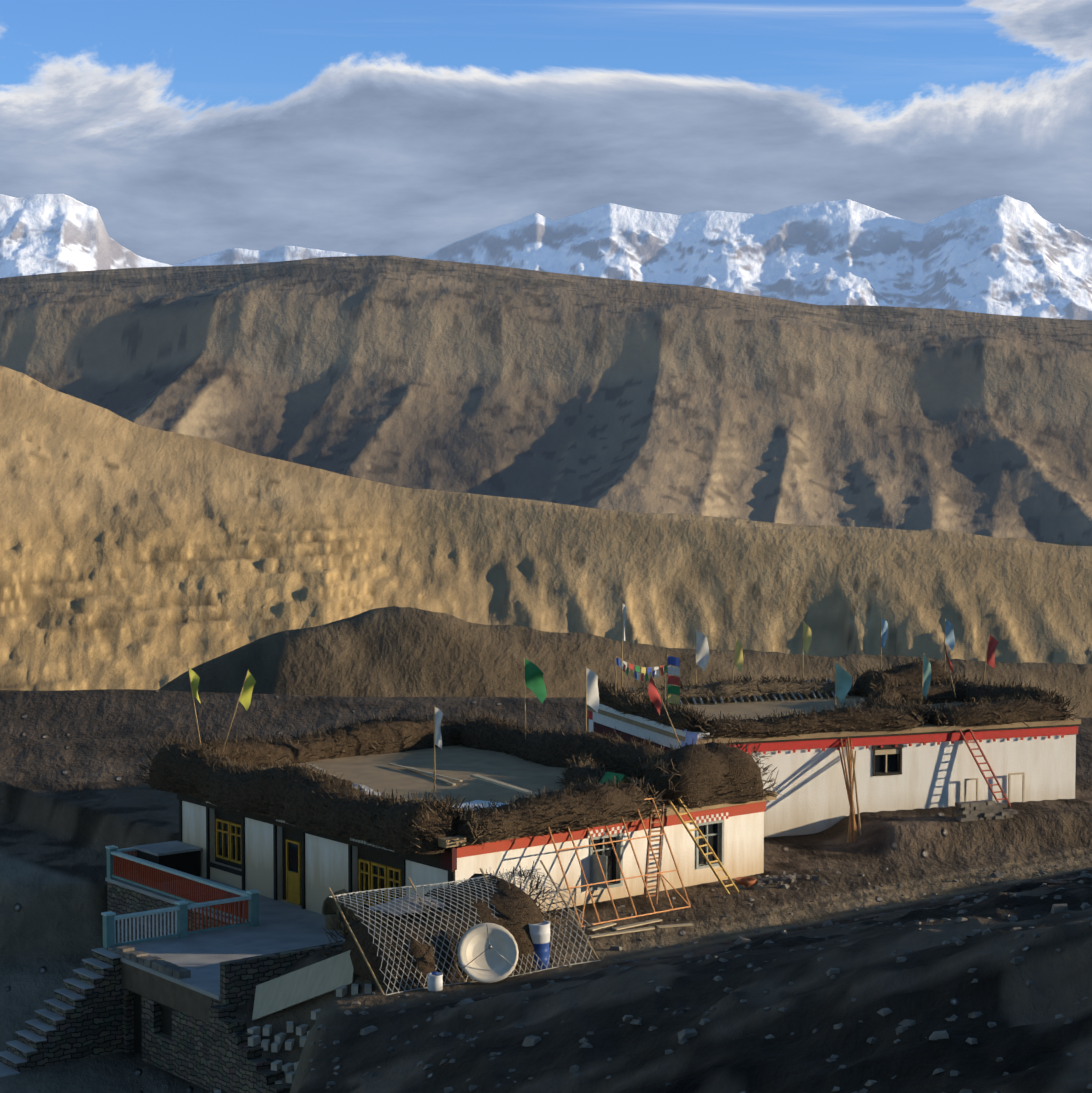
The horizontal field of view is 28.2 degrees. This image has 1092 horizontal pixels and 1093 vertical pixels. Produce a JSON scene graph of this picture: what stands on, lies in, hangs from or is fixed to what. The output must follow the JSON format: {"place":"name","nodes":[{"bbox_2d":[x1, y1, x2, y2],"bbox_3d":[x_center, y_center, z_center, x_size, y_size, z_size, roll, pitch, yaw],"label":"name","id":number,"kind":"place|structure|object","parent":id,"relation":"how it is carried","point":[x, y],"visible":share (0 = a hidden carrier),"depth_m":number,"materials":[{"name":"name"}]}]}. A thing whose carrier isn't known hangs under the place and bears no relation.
{"place":"outdoors","nodes":[
{"label":"outdoors","id":0,"kind":"place"},
{"bbox_2d":[0,194,1091,1092],"bbox_3d":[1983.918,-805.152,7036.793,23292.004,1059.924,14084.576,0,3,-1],"label":"terrain","id":1,"kind":"structure","parent":0,"point":[308,488],"depth_m":624.46,"materials":[{"name":"brown soil"}]},
{"bbox_2d":[0,840,344,1090],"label":"terrace with stairs","id":2,"kind":"structure","parent":1,"relation":"on","point":[150,1002],"depth_m":64.47,"materials":[{"name":"stone"}]},
{"bbox_2d":[101,845,259,949],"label":"patio railing","id":3,"kind":"object","parent":2,"relation":"on","point":[228,901],"visible":0.96,"depth_m":68.81,"materials":[{"name":"teal paint"}]},
{"bbox_2d":[322,889,348,929],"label":"wicker chair","id":4,"kind":"object","parent":2,"relation":"on","point":[329,906],"visible":0.46,"depth_m":68.73,"materials":[{"name":"brown wicker"}]},
{"bbox_2d":[337,895,363,935],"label":"wicker chair","id":5,"kind":"object","parent":2,"relation":"on","point":[344,908],"visible":0.54,"depth_m":67.98,"materials":[{"name":"brown wicker"}]},
{"bbox_2d":[209,941,344,1092],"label":"retaining wall","id":6,"kind":"structure","parent":1,"relation":"on","point":[238,1064],"depth_m":59.86,"materials":[{"name":"stone"}]},
{"bbox_2d":[214,984,371,1092],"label":"stone blocks","id":7,"kind":"object","parent":1,"relation":"on","point":[276,1045],"depth_m":59.03,"materials":[{"name":"grey stone"}]},
{"bbox_2d":[252,950,353,1020],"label":"leaning slab","id":8,"kind":"structure","parent":1,"relation":"on","point":[304,984],"depth_m":59.81,"materials":[{"name":"grey concrete"}]},
{"bbox_2d":[427,971,442,990],"bbox_3d":[-2.918,11.435,57.292,0.420,0.470,0.420,-2,4,-39],"label":"canister","id":9,"kind":"object","parent":1,"relation":"on","point":[435,981],"visible":0.98,"depth_m":57.14,"materials":[{"name":"white plastic"}]},
{"bbox_2d":[316,861,574,990],"bbox_3d":[-2.633,10.390,60.421,6.182,2.770,4.782,-2,4,-34],"label":"brushwood pile","id":10,"kind":"object","parent":1,"relation":"on","point":[517,909],"visible":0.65,"depth_m":59.27,"materials":[{"name":"brown wood"}]},
{"bbox_2d":[370,895,444,915],"bbox_3d":[-3.642,9.781,60.028,2.200,0.344,1.400,-2,4,-39],"label":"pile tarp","id":11,"kind":"object","parent":10,"relation":"on","point":[404,907],"visible":0.71,"depth_m":59.64,"materials":[{"name":"fabric"}]},
{"bbox_2d":[328,860,600,994],"bbox_3d":[-2.154,10.402,59.563,7.126,2.573,2.924,-2,3,-32],"label":"wire mesh fence","id":12,"kind":"object","parent":1,"relation":"on","point":[333,896],"visible":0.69,"depth_m":59.15,"materials":[{"name":"silver metal"}]},
{"bbox_2d":[177,745,776,913],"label":"house","id":13,"kind":"structure","parent":1,"relation":"on","point":[269,857],"depth_m":71.30,"materials":[{"name":"white paint"}]},
{"bbox_2d":[134,730,475,855],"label":"brush","id":14,"kind":"object","parent":13,"relation":"on","point":[305,797],"visible":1,"depth_m":69.12,"materials":[{"name":"brown wood"}]},
{"bbox_2d":[188,666,200,744],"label":"prayer flag","id":15,"kind":"object","parent":14,"relation":"on","point":[194,678],"visible":0.94,"depth_m":76.78,"materials":[{"name":"yellow fabric"}]},
{"bbox_2d":[221,669,255,755],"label":"prayer flag","id":16,"kind":"object","parent":14,"relation":"on","point":[245,696],"visible":0.96,"depth_m":76.38,"materials":[{"name":"yellow fabric"}]},
{"bbox_2d":[189,711,474,767],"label":"brushwood pile","id":17,"kind":"object","parent":13,"relation":"on","point":[394,734],"visible":0.88,"depth_m":80.76,"materials":[{"name":"brown wood"}]},
{"bbox_2d":[434,705,442,791],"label":"white flag","id":18,"kind":"object","parent":13,"relation":"on","point":[438,714],"visible":1,"depth_m":72.76,"materials":[{"name":"white fabric"}]},
{"bbox_2d":[289,763,630,810],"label":"roof debris","id":19,"kind":"object","parent":13,"relation":"on","point":[610,776],"visible":0.4,"depth_m":70.45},
{"bbox_2d":[448,775,669,844],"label":"brushwood pile","id":20,"kind":"object","parent":13,"relation":"on","point":[583,805],"visible":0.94,"depth_m":66.64,"materials":[{"name":"brown wood"}]},
{"bbox_2d":[449,703,675,779],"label":"brush","id":21,"kind":"object","parent":13,"relation":"on","point":[617,754],"visible":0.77,"depth_m":78.38,"materials":[{"name":"brown wood"}]},
{"bbox_2d":[524,657,546,738],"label":"green flag","id":22,"kind":"object","parent":21,"relation":"on","point":[533,678],"visible":0.98,"depth_m":80.54,"materials":[{"name":"green fabric"}]},
{"bbox_2d":[585,666,598,732],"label":"white flag","id":23,"kind":"object","parent":21,"relation":"on","point":[592,696],"visible":0.94,"depth_m":78.42,"materials":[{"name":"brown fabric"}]},
{"bbox_2d":[556,753,641,789],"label":"brushwood pile","id":24,"kind":"object","parent":13,"relation":"on","point":[580,769],"visible":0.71,"depth_m":73.06,"materials":[{"name":"brown wood"}]},
{"bbox_2d":[627,737,783,809],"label":"brushwood pile","id":25,"kind":"object","parent":13,"relation":"on","point":[692,775],"visible":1,"depth_m":70.98,"materials":[{"name":"brown wood"}]},
{"bbox_2d":[648,674,680,745],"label":"red flag","id":26,"kind":"object","parent":25,"relation":"on","point":[655,696],"visible":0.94,"depth_m":72.34,"materials":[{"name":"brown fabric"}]},
{"bbox_2d":[457,923,518,982],"bbox_3d":[-1.547,10.844,58.121,1.477,1.452,1.098,-2,4,-39],"label":"satellite dish","id":27,"kind":"object","parent":1,"relation":"on","point":[487,952],"visible":1,"depth_m":58.24,"materials":[{"name":"silver metal"}]},
{"bbox_2d":[528,920,550,969],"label":"water drums","id":28,"kind":"object","parent":1,"relation":"on","point":[540,934],"visible":0.71,"depth_m":59.45,"materials":[{"name":"blue plastic"}]},
{"bbox_2d":[548,798,690,926],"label":"scaffold frame","id":29,"kind":"object","parent":1,"relation":"on","point":[587,885],"visible":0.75,"depth_m":66.78,"materials":[{"name":"brown wood"}]},
{"bbox_2d":[587,918,692,937],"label":"wooden poles","id":30,"kind":"object","parent":1,"relation":"on","point":[630,926],"visible":0.9,"depth_m":64.61,"materials":[{"name":"brown wood"}]},
{"bbox_2d":[643,802,664,905],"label":"ladder","id":31,"kind":"object","parent":1,"relation":"on","point":[658,858],"visible":0.85,"depth_m":68.52,"materials":[{"name":"brown wood"}]},
{"bbox_2d":[303,865,1091,1092],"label":"scattered stones","id":32,"kind":"object","parent":1,"relation":"on","point":[683,1036],"visible":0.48,"depth_m":44.00,"materials":[{"name":"grey stone"}]},
{"bbox_2d":[668,798,738,894],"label":"yellow ladder","id":33,"kind":"object","parent":1,"relation":"on","point":[701,850],"visible":0.96,"depth_m":69.61,"materials":[{"name":"yellow wood"}]},
{"bbox_2d":[735,877,756,886],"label":"clay bowl","id":34,"kind":"object","parent":1,"relation":"on","point":[742,881],"visible":0.96,"depth_m":70.66,"materials":[{"name":"ceramic"}]},
{"bbox_2d":[734,870,818,889],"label":"stone heap","id":35,"kind":"object","parent":1,"relation":"on","point":[781,877],"visible":0.9,"depth_m":71.42,"materials":[{"name":"grey stone"}]},
{"bbox_2d":[587,695,1080,837],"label":"house","id":36,"kind":"structure","parent":1,"relation":"on","point":[928,766],"depth_m":81.47,"materials":[{"name":"white paint"}]},
{"bbox_2d":[621,602,626,686],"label":"prayer flag","id":37,"kind":"object","parent":36,"relation":"on","point":[624,607],"visible":0.96,"depth_m":87.68,"materials":[{"name":"white fabric"}]},
{"bbox_2d":[615,653,679,705],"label":"prayer flag string","id":38,"kind":"object","parent":36,"relation":"on","point":[672,670],"visible":0.94,"depth_m":81.42,"materials":[{"name":"multicoloured fabric"}]},
{"bbox_2d":[584,679,717,731],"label":"brushwood pile","id":39,"kind":"object","parent":36,"relation":"on","point":[615,698],"visible":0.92,"depth_m":82.22,"materials":[{"name":"brown wood"}]},
{"bbox_2d":[695,629,708,687],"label":"white flag","id":40,"kind":"object","parent":36,"relation":"on","point":[701,652],"visible":0.98,"depth_m":88.74,"materials":[{"name":"white fabric"}]},
{"bbox_2d":[612,672,861,703],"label":"brush","id":41,"kind":"object","parent":36,"relation":"on","point":[737,689],"visible":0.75,"depth_m":89.40,"materials":[{"name":"brown wood"}]},
{"bbox_2d":[732,638,742,684],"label":"yellow flag","id":42,"kind":"object","parent":36,"relation":"on","point":[738,658],"visible":0.98,"depth_m":89.10,"materials":[{"name":"yellow fabric"}]},
{"bbox_2d":[631,678,848,704],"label":"house roof sticks","id":43,"kind":"object","parent":36,"relation":"on","point":[761,698],"visible":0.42,"depth_m":89.12,"materials":[{"name":"brown wood"}]},
{"bbox_2d":[802,622,811,681],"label":"yellow flag","id":44,"kind":"object","parent":36,"relation":"on","point":[806,637],"visible":0.98,"depth_m":90.45,"materials":[{"name":"fabric"}]},
{"bbox_2d":[693,700,929,740],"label":"brush","id":45,"kind":"object","parent":36,"relation":"on","point":[848,718],"visible":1,"depth_m":79.84,"materials":[{"name":"brown wood"}]},
{"bbox_2d":[835,661,851,706],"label":"flag","id":46,"kind":"object","parent":36,"relation":"on","point":[843,681],"visible":0.94,"depth_m":81.96,"materials":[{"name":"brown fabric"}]},
{"bbox_2d":[851,657,959,697],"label":"brush","id":47,"kind":"object","parent":36,"relation":"on","point":[870,679],"visible":0.69,"depth_m":90.94,"materials":[{"name":"brown wood"}]},
{"bbox_2d":[880,616,887,671],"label":"blue flag","id":48,"kind":"object","parent":47,"relation":"on","point":[884,631],"visible":0.96,"depth_m":91.62,"materials":[{"name":"blue fabric"}]},
{"bbox_2d":[944,618,954,669],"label":"blue flag","id":49,"kind":"object","parent":47,"relation":"on","point":[949,638],"visible":0.94,"depth_m":91.76,"materials":[{"name":"blue fabric"}]},
{"bbox_2d":[856,676,966,724],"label":"brushwood pile","id":50,"kind":"object","parent":36,"relation":"on","point":[905,695],"visible":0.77,"depth_m":87.84,"materials":[{"name":"brown wood"}]},
{"bbox_2d":[921,653,930,705],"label":"prayer flag","id":51,"kind":"object","parent":36,"relation":"on","point":[926,674],"visible":0.92,"depth_m":83.96,"materials":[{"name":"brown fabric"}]},
{"bbox_2d":[943,642,955,698],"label":"flagpole","id":52,"kind":"object","parent":36,"relation":"on","point":[950,666],"visible":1,"depth_m":87.64,"materials":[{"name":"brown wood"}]},
{"bbox_2d":[926,691,1078,727],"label":"brush","id":53,"kind":"object","parent":36,"relation":"on","point":[1004,711],"visible":0.96,"depth_m":82.48,"materials":[{"name":"brown wood"}]},
{"bbox_2d":[940,671,1068,712],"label":"brushwood pile","id":54,"kind":"object","parent":36,"relation":"on","point":[974,689],"visible":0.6,"depth_m":87.03,"materials":[{"name":"brown wood"}]},
{"bbox_2d":[982,633,998,683],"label":"red flag","id":55,"kind":"object","parent":54,"relation":"on","point":[993,642],"visible":0.94,"depth_m":89.02,"materials":[{"name":"red fabric"}]},
{"bbox_2d":[838,737,861,842],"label":"pole bundle","id":56,"kind":"object","parent":1,"relation":"on","point":[853,835],"visible":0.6,"depth_m":79.06,"materials":[{"name":"brown wood"}]},
{"bbox_2d":[959,728,1010,805],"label":"red ladder","id":57,"kind":"object","parent":1,"relation":"on","point":[987,763],"visible":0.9,"depth_m":81.61,"materials":[{"name":"red wood"}]},
{"bbox_2d":[955,799,1017,821],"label":"stone blocks","id":58,"kind":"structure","parent":1,"relation":"on","point":[988,809],"depth_m":78.59,"materials":[{"name":"grey stone"}]},
{"bbox_2d":[0,0,1091,264],"label":"sky","id":59,"kind":"structure","parent":0,"point":[193,129],"materials":[{"name":"blue"}]},
{"bbox_2d":[682,729,697,746],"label":"cloth","id":60,"kind":"object","parent":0,"point":[691,737],"visible":0.23,"depth_m":77.89,"materials":[{"name":"blue fabric"}]}
]}

